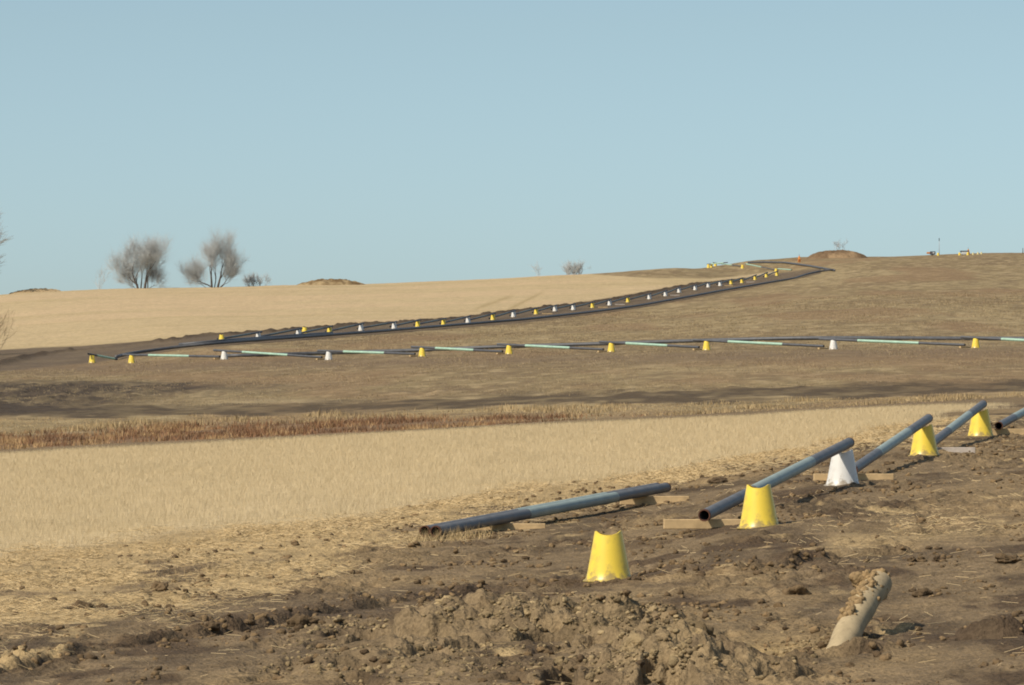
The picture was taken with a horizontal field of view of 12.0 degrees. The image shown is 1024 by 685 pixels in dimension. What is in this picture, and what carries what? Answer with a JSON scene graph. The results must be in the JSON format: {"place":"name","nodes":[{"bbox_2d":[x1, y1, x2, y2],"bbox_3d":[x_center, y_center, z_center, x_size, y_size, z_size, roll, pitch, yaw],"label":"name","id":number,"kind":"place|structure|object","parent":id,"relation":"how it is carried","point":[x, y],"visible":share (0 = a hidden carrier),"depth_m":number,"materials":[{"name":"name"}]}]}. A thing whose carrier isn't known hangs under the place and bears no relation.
{"place":"outdoors","nodes":[
{"label":"outdoors","id":0,"kind":"place"},
{"bbox_2d":[0,253,1023,684],"bbox_3d":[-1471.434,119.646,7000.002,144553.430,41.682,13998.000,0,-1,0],"label":"ground","id":1,"kind":"structure","parent":0,"point":[56,331],"depth_m":89.16,"materials":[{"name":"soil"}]},
{"bbox_2d":[0,213,12,272],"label":"bare tree","id":2,"kind":"object","parent":1,"relation":"on","point":[1,237],"visible":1,"depth_m":718.50,"materials":[{"name":"grey plant"}]},
{"bbox_2d":[0,310,17,348],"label":"bare shrub","id":3,"kind":"object","parent":1,"relation":"on","point":[5,316],"visible":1,"depth_m":415.53,"materials":[{"name":"brown plant"}]},
{"bbox_2d":[9,288,59,293],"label":"soil mound","id":4,"kind":"object","parent":1,"relation":"on","point":[36,290],"visible":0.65,"depth_m":718.68,"materials":[{"name":"brown soil"}]},
{"bbox_2d":[69,599,94,608],"bbox_3d":[-4.942,3.062,56.115,0.277,0.204,0.231,0,-1,21],"label":"soil clod","id":5,"kind":"object","parent":1,"relation":"on","point":[82,603],"visible":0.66,"depth_m":56.08,"materials":[{"name":"brown soil"}]},
{"bbox_2d":[89,355,95,362],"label":"pipe cone","id":6,"kind":"object","parent":1,"relation":"on","point":[92,359],"visible":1,"depth_m":365.87,"materials":[{"name":"yellow plastic"}]},
{"bbox_2d":[87,353,117,359],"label":"coated pipe","id":7,"kind":"object","parent":6,"relation":"on","point":[102,356],"visible":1,"depth_m":367.02,"materials":[{"name":"metal"}]},
{"bbox_2d":[91,265,110,288],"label":"bare shrub","id":8,"kind":"object","parent":1,"relation":"on","point":[101,273],"visible":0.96,"depth_m":735.27,"materials":[{"name":"grey plant"}]},
{"bbox_2d":[128,355,134,362],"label":"pipe cone","id":9,"kind":"object","parent":1,"relation":"on","point":[131,359],"visible":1,"depth_m":359.87,"materials":[{"name":"yellow plastic"}]},
{"bbox_2d":[105,231,176,287],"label":"bare tree","id":10,"kind":"object","parent":1,"relation":"on","point":[148,256],"visible":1,"depth_m":716.28,"materials":[{"name":"grey plant"}]},
{"bbox_2d":[150,580,168,591],"bbox_3d":[-4.352,3.044,60.062,0.227,0.222,0.272,0,-1,0],"label":"soil clod","id":11,"kind":"object","parent":1,"relation":"on","point":[159,586],"visible":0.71,"depth_m":60.03,"materials":[{"name":"brown soil"}]},
{"bbox_2d":[202,619,220,633],"bbox_3d":[-3.087,2.926,49.706,0.239,0.201,0.236,0,-1,0],"label":"soil clod","id":12,"kind":"object","parent":1,"relation":"on","point":[213,625],"visible":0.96,"depth_m":49.65,"materials":[{"name":"brown soil"}]},
{"bbox_2d":[177,222,249,287],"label":"bare tree","id":13,"kind":"object","parent":1,"relation":"on","point":[213,250],"visible":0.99,"depth_m":716.57,"materials":[{"name":"grey plant"}]},
{"bbox_2d":[220,351,227,359],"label":"pipe cone","id":14,"kind":"object","parent":1,"relation":"on","point":[223,355],"visible":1,"depth_m":349.87,"materials":[{"name":"white plastic"}]},
{"bbox_2d":[179,332,332,344],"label":"welded pipeline","id":15,"kind":"object","parent":1,"relation":"on","point":[254,337],"visible":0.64,"depth_m":398.36,"materials":[{"name":"metal"}]},
{"bbox_2d":[242,272,271,285],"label":"bare shrub","id":16,"kind":"object","parent":1,"relation":"on","point":[249,280],"visible":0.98,"depth_m":722.16,"materials":[{"name":"grey plant"}]},
{"bbox_2d":[325,352,332,359],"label":"pipe cone","id":17,"kind":"object","parent":1,"relation":"on","point":[328,356],"visible":1,"depth_m":341.87,"materials":[{"name":"white plastic"}]},
{"bbox_2d":[297,279,365,284],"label":"soil mound","id":18,"kind":"object","parent":1,"relation":"on","point":[331,282],"visible":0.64,"depth_m":703.85,"materials":[{"name":"brown soil"}]},
{"bbox_2d":[0,411,673,449],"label":"ditch weeds","id":19,"kind":"object","parent":1,"relation":"on","point":[152,429],"visible":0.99,"depth_m":173.36,"materials":[{"name":"plant"}]},
{"bbox_2d":[358,324,363,330],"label":"pipe cone","id":20,"kind":"object","parent":1,"relation":"on","point":[360,328],"visible":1,"depth_m":437.32,"materials":[{"name":"white plastic"}]},
{"bbox_2d":[325,322,364,331],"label":"coated pipe","id":21,"kind":"object","parent":20,"relation":"on","point":[347,327],"visible":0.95,"depth_m":433.38,"materials":[{"name":"metal"}]},
{"bbox_2d":[418,348,425,356],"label":"pipe cone","id":22,"kind":"object","parent":1,"relation":"on","point":[422,352],"visible":1,"depth_m":334.88,"materials":[{"name":"yellow plastic"}]},
{"bbox_2d":[114,269,832,357],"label":"welded pipeline","id":23,"kind":"object","parent":1,"relation":"on","point":[341,333],"visible":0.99,"depth_m":445.39,"materials":[{"name":"metal"}]},
{"bbox_2d":[0,401,1015,556],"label":"stubble","id":24,"kind":"object","parent":1,"relation":"on","point":[882,415],"visible":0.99,"depth_m":119.27,"materials":[{"name":"beige plant"}]},
{"bbox_2d":[505,345,512,353],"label":"pipe cone","id":25,"kind":"object","parent":1,"relation":"on","point":[509,350],"visible":0.97,"depth_m":327.87,"materials":[{"name":"yellow plastic"}]},
{"bbox_2d":[474,523,545,529],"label":"timber skid","id":26,"kind":"object","parent":1,"relation":"on","point":[512,526],"visible":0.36,"depth_m":77.04,"materials":[{"name":"beige wood"}]},
{"bbox_2d":[419,482,659,536],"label":"coated pipe","id":27,"kind":"object","parent":26,"relation":"on","point":[425,527],"visible":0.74,"depth_m":78.15,"materials":[{"name":"metal"}]},
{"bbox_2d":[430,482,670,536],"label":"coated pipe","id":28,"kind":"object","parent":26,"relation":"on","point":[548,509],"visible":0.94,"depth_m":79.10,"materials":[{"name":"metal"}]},
{"bbox_2d":[0,418,1023,684],"bbox_3d":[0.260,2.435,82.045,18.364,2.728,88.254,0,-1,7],"label":"loose straw","id":29,"kind":"object","parent":1,"relation":"on","point":[464,500],"visible":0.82,"depth_m":72.37,"materials":[{"name":"beige plant"}]},
{"bbox_2d":[0,423,1023,684],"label":"soil clods","id":30,"kind":"object","parent":1,"relation":"on","point":[572,593],"visible":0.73,"depth_m":56.94,"materials":[{"name":"brown soil"}]},
{"bbox_2d":[531,261,542,275],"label":"bare shrub","id":31,"kind":"object","parent":1,"relation":"on","point":[536,268],"visible":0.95,"depth_m":740.87,"materials":[{"name":"grey plant"}]},
{"bbox_2d":[224,591,909,684],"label":"clod heap","id":32,"kind":"object","parent":1,"relation":"on","point":[633,641],"visible":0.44,"depth_m":43.81,"materials":[{"name":"soil"}]},
{"bbox_2d":[285,613,319,626],"bbox_3d":[-2.169,2.943,50.491,0.369,0.288,0.329,0,-1,0],"label":"soil clod","id":33,"kind":"object","parent":32,"relation":"on","point":[296,619],"visible":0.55,"depth_m":50.39,"materials":[{"name":"brown soil"}]},
{"bbox_2d":[562,259,591,274],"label":"bare shrub","id":34,"kind":"object","parent":1,"relation":"on","point":[577,269],"visible":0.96,"depth_m":735.09,"materials":[{"name":"grey plant"}]},
{"bbox_2d":[583,531,630,581],"bbox_3d":[1.148,2.544,57.961,0.616,0.605,0.616,0,-1,3],"label":"pipe cone","id":35,"kind":"object","parent":1,"relation":"on","point":[608,560],"visible":0.96,"depth_m":57.78,"materials":[{"name":"yellow plastic"}]},
{"bbox_2d":[607,343,615,351],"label":"pipe cone","id":36,"kind":"object","parent":1,"relation":"on","point":[611,346],"visible":1,"depth_m":320.87,"materials":[{"name":"yellow plastic"}]},
{"bbox_2d":[227,336,1023,356],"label":"welded pipeline","id":37,"kind":"object","parent":1,"relation":"on","point":[692,341],"visible":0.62,"depth_m":343.39,"materials":[{"name":"metal"}]},
{"bbox_2d":[620,496,688,504],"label":"timber skid","id":38,"kind":"object","parent":1,"relation":"on","point":[647,500],"visible":0.58,"depth_m":84.35,"materials":[{"name":"beige wood"}]},
{"bbox_2d":[663,519,740,528],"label":"timber skid","id":39,"kind":"object","parent":1,"relation":"on","point":[686,523],"visible":0.54,"depth_m":68.58,"materials":[{"name":"beige wood"}]},
{"bbox_2d":[698,437,854,521],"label":"coated pipe","id":40,"kind":"object","parent":39,"relation":"on","point":[737,498],"visible":0.94,"depth_m":73.74,"materials":[{"name":"metal"}]},
{"bbox_2d":[703,341,710,349],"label":"pipe cone","id":41,"kind":"object","parent":1,"relation":"on","point":[706,345],"visible":1,"depth_m":313.87,"materials":[{"name":"yellow plastic"}]},
{"bbox_2d":[707,477,727,483],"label":"soil clod","id":42,"kind":"object","parent":1,"relation":"on","point":[717,480],"visible":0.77,"depth_m":90.01,"materials":[{"name":"brown soil"}]},
{"bbox_2d":[737,484,778,528],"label":"pipe cone","id":43,"kind":"object","parent":1,"relation":"on","point":[758,509],"visible":0.91,"depth_m":66.29,"materials":[{"name":"yellow plastic"}]},
{"bbox_2d":[745,263,774,269],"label":"coated pipe","id":44,"kind":"object","parent":1,"relation":"on","point":[759,266],"visible":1,"depth_m":722.43,"materials":[{"name":"metal"}]},
{"bbox_2d":[747,261,835,270],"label":"welded pipeline","id":45,"kind":"object","parent":1,"relation":"on","point":[790,263],"visible":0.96,"depth_m":725.59,"materials":[{"name":"metal"}]},
{"bbox_2d":[782,584,811,595],"bbox_3d":[3.000,2.654,51.296,0.323,0.220,0.239,0,-1,0],"label":"soil clod","id":46,"kind":"object","parent":1,"relation":"on","point":[797,590],"visible":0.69,"depth_m":51.22,"materials":[{"name":"brown soil"}]},
{"bbox_2d":[829,340,837,348],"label":"pipe cone","id":47,"kind":"object","parent":1,"relation":"on","point":[833,344],"visible":1,"depth_m":306.38,"materials":[{"name":"white plastic"}]},
{"bbox_2d":[807,249,866,258],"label":"soil mound","id":48,"kind":"object","parent":1,"relation":"on","point":[842,253],"visible":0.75,"depth_m":740.27,"materials":[{"name":"brown soil"}]},
{"bbox_2d":[834,239,847,249],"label":"bare shrub","id":49,"kind":"object","parent":1,"relation":"on","point":[836,244],"visible":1,"depth_m":748.44,"materials":[{"name":"grey plant"}]},
{"bbox_2d":[824,450,858,485],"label":"pipe cone","id":50,"kind":"object","parent":1,"relation":"on","point":[842,469],"visible":0.84,"depth_m":79.29,"materials":[{"name":"white plastic"}]},
{"bbox_2d":[813,474,893,480],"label":"timber skid","id":51,"kind":"object","parent":1,"relation":"on","point":[822,477],"visible":0.66,"depth_m":82.00,"materials":[{"name":"beige wood"}]},
{"bbox_2d":[855,414,932,472],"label":"coated pipe","id":52,"kind":"object","parent":51,"relation":"on","point":[888,445],"visible":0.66,"depth_m":86.58,"materials":[{"name":"metal"}]},
{"bbox_2d":[826,568,891,648],"bbox_3d":[3.086,2.519,43.666,0.349,0.972,1.786,0,-1,17],"label":"pipe stub","id":53,"kind":"object","parent":1,"relation":"on","point":[869,593],"visible":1,"depth_m":43.62,"materials":[{"name":"plastic"}]},
{"bbox_2d":[907,556,916,561],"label":"soil clod","id":54,"kind":"object","parent":1,"relation":"on","point":[912,559],"visible":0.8,"depth_m":56.06,"materials":[{"name":"brown soil"}]},
{"bbox_2d":[916,556,926,561],"bbox_3d":[4.722,2.500,56.055,0.141,0.088,0.144,0,-1,0],"label":"soil clod","id":55,"kind":"object","parent":1,"relation":"on","point":[921,559],"visible":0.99,"depth_m":56.03,"materials":[{"name":"brown soil"}]},
{"bbox_2d":[911,587,933,597],"bbox_3d":[4.160,2.572,49.528,0.212,0.160,0.218,-1,-1,37],"label":"soil clod","id":56,"kind":"object","parent":1,"relation":"on","point":[926,591],"visible":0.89,"depth_m":49.48,"materials":[{"name":"brown soil"}]},
{"bbox_2d":[908,424,939,455],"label":"pipe cone","id":57,"kind":"object","parent":1,"relation":"on","point":[924,442],"visible":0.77,"depth_m":91.80,"materials":[{"name":"yellow plastic"}]},
{"bbox_2d":[932,555,945,561],"bbox_3d":[4.884,2.502,55.769,0.176,0.147,0.232,0,-1,0],"label":"soil clod","id":58,"kind":"object","parent":1,"relation":"on","point":[938,558],"visible":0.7,"depth_m":55.70,"materials":[{"name":"brown soil"}]},
{"bbox_2d":[937,447,974,452],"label":"timber skid","id":59,"kind":"object","parent":1,"relation":"on","point":[959,449],"visible":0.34,"depth_m":94.61,"materials":[{"name":"grey wood"}]},
{"bbox_2d":[971,338,979,347],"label":"pipe cone","id":60,"kind":"object","parent":1,"relation":"on","point":[975,343],"visible":1,"depth_m":298.88,"materials":[{"name":"yellow plastic"}]},
{"bbox_2d":[967,409,993,435],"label":"pipe cone","id":61,"kind":"object","parent":1,"relation":"on","point":[980,423],"visible":0.89,"depth_m":103.80,"materials":[{"name":"yellow plastic"}]},
{"bbox_2d":[935,400,986,444],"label":"coated pipe","id":62,"kind":"object","parent":61,"relation":"on","point":[954,426],"visible":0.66,"depth_m":99.14,"materials":[{"name":"metal"}]},
{"bbox_2d":[992,429,1023,434],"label":"timber skid","id":63,"kind":"object","parent":1,"relation":"on","point":[1007,431],"visible":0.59,"depth_m":104.70,"materials":[{"name":"brown wood"}]},
{"bbox_2d":[995,408,1023,429],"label":"coated pipe","id":64,"kind":"object","parent":63,"relation":"on","point":[1008,420],"visible":1,"depth_m":106.30,"materials":[{"name":"metal"}]},
{"bbox_2d":[994,553,1022,563],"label":"soil clod","id":65,"kind":"object","parent":1,"relation":"on","point":[1001,558],"visible":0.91,"depth_m":54.30,"materials":[{"name":"brown soil"}]},
{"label":"pipe cone","id":66,"kind":"object","parent":1,"relation":"on","visible":0},
{"bbox_2d":[217,331,261,339],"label":"coated pipe","id":67,"kind":"object","parent":66,"relation":"on","point":[246,334],"visible":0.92,"depth_m":401.50,"materials":[{"name":"metal"}]},
{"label":"pipe cone","id":68,"kind":"object","parent":1,"relation":"on","visible":0},
{"bbox_2d":[255,327,302,336],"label":"coated pipe","id":69,"kind":"object","parent":68,"relation":"on","point":[275,333],"visible":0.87,"depth_m":412.32,"materials":[{"name":"metal"}]},
{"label":"pipe cone","id":70,"kind":"object","parent":1,"relation":"on","visible":0},
{"bbox_2d":[294,325,332,333],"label":"coated pipe","id":71,"kind":"object","parent":70,"relation":"on","point":[312,330],"visible":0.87,"depth_m":422.60,"materials":[{"name":"metal"}]},
{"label":"pipe cone","id":72,"kind":"object","parent":1,"relation":"on","visible":0},
{"bbox_2d":[357,321,397,329],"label":"coated pipe","id":73,"kind":"object","parent":72,"relation":"on","point":[379,324],"visible":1,"depth_m":444.00,"materials":[{"name":"metal"}]},
{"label":"pipe cone","id":74,"kind":"object","parent":1,"relation":"on","visible":0},
{"bbox_2d":[389,319,420,326],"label":"coated pipe","id":75,"kind":"object","parent":74,"relation":"on","point":[407,322],"visible":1,"depth_m":454.68,"materials":[{"name":"metal"}]},
{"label":"pipe cone","id":76,"kind":"object","parent":1,"relation":"on","visible":0},
{"bbox_2d":[413,318,446,325],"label":"coated pipe","id":77,"kind":"object","parent":76,"relation":"on","point":[432,321],"visible":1,"depth_m":465.46,"materials":[{"name":"metal"}]},
{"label":"pipe cone","id":78,"kind":"object","parent":1,"relation":"on","visible":0},
{"bbox_2d":[439,316,470,323],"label":"coated pipe","id":79,"kind":"object","parent":78,"relation":"on","point":[456,319],"visible":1,"depth_m":475.66,"materials":[{"name":"metal"}]},
{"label":"pipe cone","id":80,"kind":"object","parent":1,"relation":"on","visible":0},
{"bbox_2d":[464,313,495,321],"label":"coated pipe","id":81,"kind":"object","parent":80,"relation":"on","point":[481,316],"visible":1,"depth_m":486.24,"materials":[{"name":"metal"}]},
{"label":"pipe cone","id":82,"kind":"object","parent":1,"relation":"on","visible":0},
{"bbox_2d":[489,310,515,318],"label":"coated pipe","id":83,"kind":"object","parent":82,"relation":"on","point":[503,313],"visible":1,"depth_m":497.12,"materials":[{"name":"metal"}]},
{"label":"pipe cone","id":84,"kind":"object","parent":1,"relation":"on","visible":0},
{"bbox_2d":[509,307,538,315],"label":"coated pipe","id":85,"kind":"object","parent":84,"relation":"on","point":[526,311],"visible":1,"depth_m":507.73,"materials":[{"name":"metal"}]},
{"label":"pipe cone","id":86,"kind":"object","parent":1,"relation":"on","visible":0},
{"bbox_2d":[532,304,556,312],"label":"coated pipe","id":87,"kind":"object","parent":86,"relation":"on","point":[546,308],"visible":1,"depth_m":518.58,"materials":[{"name":"metal"}]},
{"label":"pipe cone","id":88,"kind":"object","parent":1,"relation":"on","visible":0},
{"bbox_2d":[551,303,575,309],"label":"coated pipe","id":89,"kind":"object","parent":88,"relation":"on","point":[565,306],"visible":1,"depth_m":529.31,"materials":[{"name":"metal"}]},
{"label":"pipe cone","id":90,"kind":"object","parent":1,"relation":"on","visible":0},
{"bbox_2d":[569,301,594,308],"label":"coated pipe","id":91,"kind":"object","parent":90,"relation":"on","point":[583,304],"visible":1,"depth_m":539.64,"materials":[{"name":"metal"}]},
{"bbox_2d":[0,390,1023,434],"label":"dry grass","id":92,"kind":"structure","parent":0,"point":[527,409],"depth_m":185.22,"materials":[{"name":"plant"}]},
{"bbox_2d":[0,0,1023,294],"label":"sky","id":93,"kind":"structure","parent":0,"point":[362,141],"materials":[{"name":"blue"}]},
{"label":"timber skid","id":94,"kind":"object","parent":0,"visible":0},
{"bbox_2d":[122,354,220,357],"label":"coated pipe","id":95,"kind":"object","parent":94,"relation":"on","point":[173,355],"visible":1,"depth_m":355.82,"materials":[{"name":"metal"}]},
{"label":"timber skid","id":96,"kind":"object","parent":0,"visible":0},
{"bbox_2d":[213,349,322,357],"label":"coated pipe","id":97,"kind":"object","parent":96,"relation":"on","point":[266,353],"visible":1,"depth_m":346.85,"materials":[{"name":"metal"}]},
{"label":"timber skid","id":98,"kind":"object","parent":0,"visible":0},
{"bbox_2d":[317,350,415,354],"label":"coated pipe","id":99,"kind":"object","parent":98,"relation":"on","point":[370,352],"visible":1,"depth_m":339.23,"materials":[{"name":"metal"}]},
{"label":"timber skid","id":100,"kind":"object","parent":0,"visible":0},
{"bbox_2d":[411,346,502,352],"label":"coated pipe","id":101,"kind":"object","parent":100,"relation":"on","point":[460,349],"visible":1,"depth_m":332.25,"materials":[{"name":"metal"}]},
{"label":"timber skid","id":102,"kind":"object","parent":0,"visible":0},
{"bbox_2d":[497,343,603,350],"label":"coated pipe","id":103,"kind":"object","parent":102,"relation":"on","point":[549,346],"visible":1,"depth_m":325.37,"materials":[{"name":"metal"}]},
{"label":"timber skid","id":104,"kind":"object","parent":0,"visible":0},
{"bbox_2d":[599,341,699,348],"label":"coated pipe","id":105,"kind":"object","parent":104,"relation":"on","point":[651,344],"visible":1,"depth_m":318.33,"materials":[{"name":"metal"}]},
{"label":"timber skid","id":106,"kind":"object","parent":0,"visible":0},
{"bbox_2d":[693,339,824,347],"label":"coated pipe","id":107,"kind":"object","parent":106,"relation":"on","point":[761,343],"visible":1,"depth_m":311.00,"materials":[{"name":"metal"}]},
{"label":"timber skid","id":108,"kind":"object","parent":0,"visible":0},
{"bbox_2d":[819,338,965,345],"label":"coated pipe","id":109,"kind":"object","parent":108,"relation":"on","point":[896,342],"visible":1,"depth_m":303.46,"materials":[{"name":"metal"}]},
{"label":"timber skid","id":110,"kind":"object","parent":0,"visible":0},
{"bbox_2d":[960,336,1023,341],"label":"coated pipe","id":111,"kind":"object","parent":110,"relation":"on","point":[993,338],"visible":1,"depth_m":298.19,"materials":[{"name":"metal"}]},
{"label":"pipe cone","id":112,"kind":"object","parent":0,"visible":0},
{"bbox_2d":[606,296,629,303],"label":"coated pipe","id":113,"kind":"object","parent":112,"relation":"on","point":[619,299],"visible":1,"depth_m":560.37,"materials":[{"name":"metal"}]},
{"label":"pipe cone","id":114,"kind":"object","parent":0,"visible":0},
{"bbox_2d":[624,293,651,300],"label":"coated pipe","id":115,"kind":"object","parent":114,"relation":"on","point":[639,296],"visible":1,"depth_m":571.08,"materials":[{"name":"metal"}]}
]}

